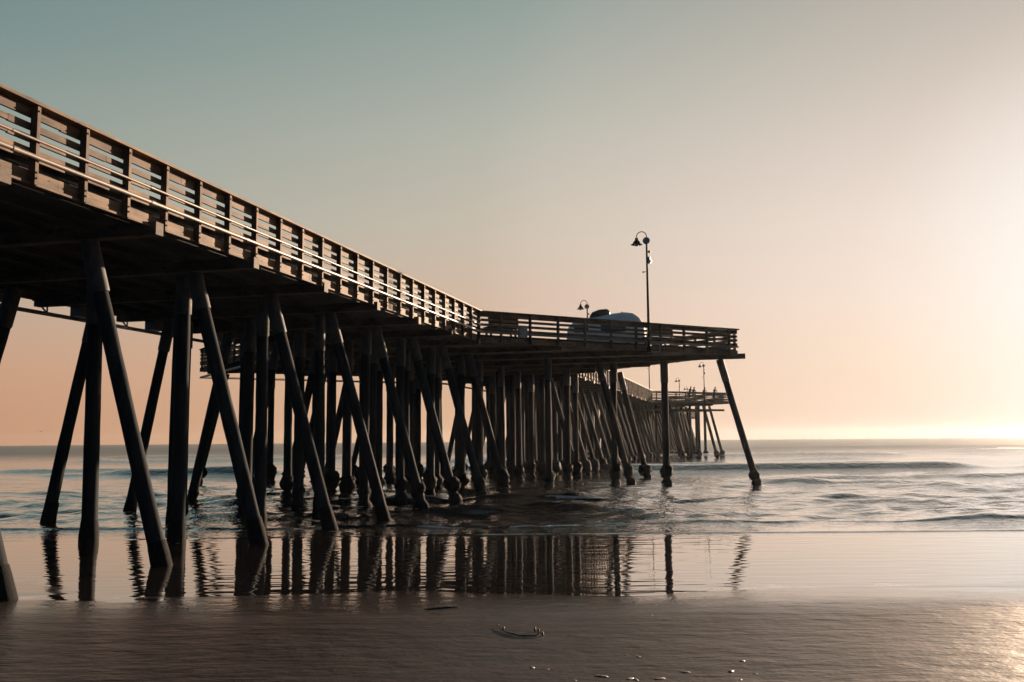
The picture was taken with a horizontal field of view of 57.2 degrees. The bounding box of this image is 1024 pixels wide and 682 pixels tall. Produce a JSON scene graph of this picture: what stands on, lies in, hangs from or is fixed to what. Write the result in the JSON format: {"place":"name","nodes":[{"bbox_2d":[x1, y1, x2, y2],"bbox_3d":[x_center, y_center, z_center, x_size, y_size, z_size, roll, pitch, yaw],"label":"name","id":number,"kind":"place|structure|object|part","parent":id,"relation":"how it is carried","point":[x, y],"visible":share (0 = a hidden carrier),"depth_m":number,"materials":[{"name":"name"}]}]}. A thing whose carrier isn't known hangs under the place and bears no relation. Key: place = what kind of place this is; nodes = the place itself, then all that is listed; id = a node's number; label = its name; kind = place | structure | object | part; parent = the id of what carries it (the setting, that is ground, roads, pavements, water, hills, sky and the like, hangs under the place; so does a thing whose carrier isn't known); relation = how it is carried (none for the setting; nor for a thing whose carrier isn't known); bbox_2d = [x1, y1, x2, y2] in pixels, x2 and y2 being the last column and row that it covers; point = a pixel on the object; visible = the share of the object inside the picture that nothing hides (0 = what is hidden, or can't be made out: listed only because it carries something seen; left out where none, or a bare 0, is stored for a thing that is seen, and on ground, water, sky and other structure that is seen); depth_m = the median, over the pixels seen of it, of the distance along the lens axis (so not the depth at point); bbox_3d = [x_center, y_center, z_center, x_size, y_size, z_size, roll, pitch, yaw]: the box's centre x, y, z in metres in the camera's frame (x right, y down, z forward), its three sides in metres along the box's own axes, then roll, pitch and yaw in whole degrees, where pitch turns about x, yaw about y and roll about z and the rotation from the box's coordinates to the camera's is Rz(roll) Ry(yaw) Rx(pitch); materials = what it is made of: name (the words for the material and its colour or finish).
{"place":"outdoors","nodes":[
{"label":"outdoors","id":0,"kind":"place"},
{"bbox_2d":[0,437,1023,602],"bbox_3d":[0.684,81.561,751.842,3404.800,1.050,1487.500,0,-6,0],"label":"sea","id":1,"kind":"structure","parent":0,"point":[824,513],"depth_m":25.74,"materials":[{"name":"liquid"}]},
{"bbox_2d":[0,573,1023,681],"bbox_3d":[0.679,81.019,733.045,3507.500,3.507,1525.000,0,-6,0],"label":"beach","id":2,"kind":"structure","parent":0,"point":[853,634],"depth_m":11.52,"materials":[{"name":"brown sand"}]},
{"bbox_2d":[0,83,761,601],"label":"wooden pier","id":3,"kind":"structure","parent":2,"relation":"on","point":[94,253],"depth_m":30.87,"materials":[{"name":"brown wood"}]},
{"bbox_2d":[483,317,518,336],"bbox_3d":[-0.499,-0.611,43.448,1.600,0.897,0.580,3,-7,-31],"label":"bench","id":4,"kind":"object","parent":3,"relation":"on","point":[491,327],"visible":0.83,"depth_m":43.35,"materials":[{"name":"brown wood"}]},
{"bbox_2d":[578,300,589,380],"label":"street lamp","id":5,"kind":"object","parent":3,"relation":"attached to","point":[586,306],"visible":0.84,"depth_m":70.52,"materials":[{"name":"black metal"}]},
{"bbox_2d":[567,309,645,343],"bbox_3d":[5.430,-0.453,53.922,4.470,2.679,2.112,-1,-6,8],"label":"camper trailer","id":6,"kind":"object","parent":3,"relation":"on","point":[606,314],"visible":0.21,"depth_m":52.98,"materials":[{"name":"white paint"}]},
{"bbox_3d":[5.693,-0.778,52.863,1.400,0.500,0.032,-1,-6,8],"label":"window","id":7,"kind":"part","parent":6,"relation":"part of","materials":[{"name":"black glass"}]},
{"bbox_2d":[631,231,659,351],"bbox_3d":[6.689,-2.488,47.124,1.346,6.162,0.593,-2,-6,14],"label":"street lamp","id":8,"kind":"object","parent":3,"relation":"attached to","point":[646,240],"visible":1,"depth_m":47.12,"materials":[{"name":"black metal"}]},
{"bbox_2d":[642,328,672,345],"bbox_3d":[7.502,-0.180,48.170,1.600,0.897,0.580,3,-7,-31],"label":"bench","id":9,"kind":"object","parent":3,"relation":"on","point":[670,338],"visible":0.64,"depth_m":48.11,"materials":[{"name":"brown wood"}]},
{"bbox_2d":[698,362,704,386],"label":"street lamp","id":10,"kind":"object","parent":3,"relation":"on","point":[703,366],"visible":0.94,"depth_m":128.91,"materials":[{"name":"black metal"}]},
{"bbox_2d":[427,606,457,608],"bbox_3d":[-1.033,3.892,13.688,0.523,0.028,0.035,2,-7,-24],"label":"seaweed strip","id":11,"kind":"object","parent":2,"relation":"on","point":[443,607],"visible":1,"depth_m":13.69,"materials":[{"name":"black plant"}]},
{"bbox_2d":[497,624,543,636],"bbox_3d":[0.084,3.661,11.901,0.389,0.062,0.821,4,-7,-34],"label":"kelp strand","id":12,"kind":"object","parent":2,"relation":"on","point":[542,633],"visible":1,"depth_m":11.64},
{"bbox_2d":[0,0,1023,445],"label":"sky","id":13,"kind":"structure","parent":0,"point":[835,185],"materials":[{"name":"beige"}]}
]}

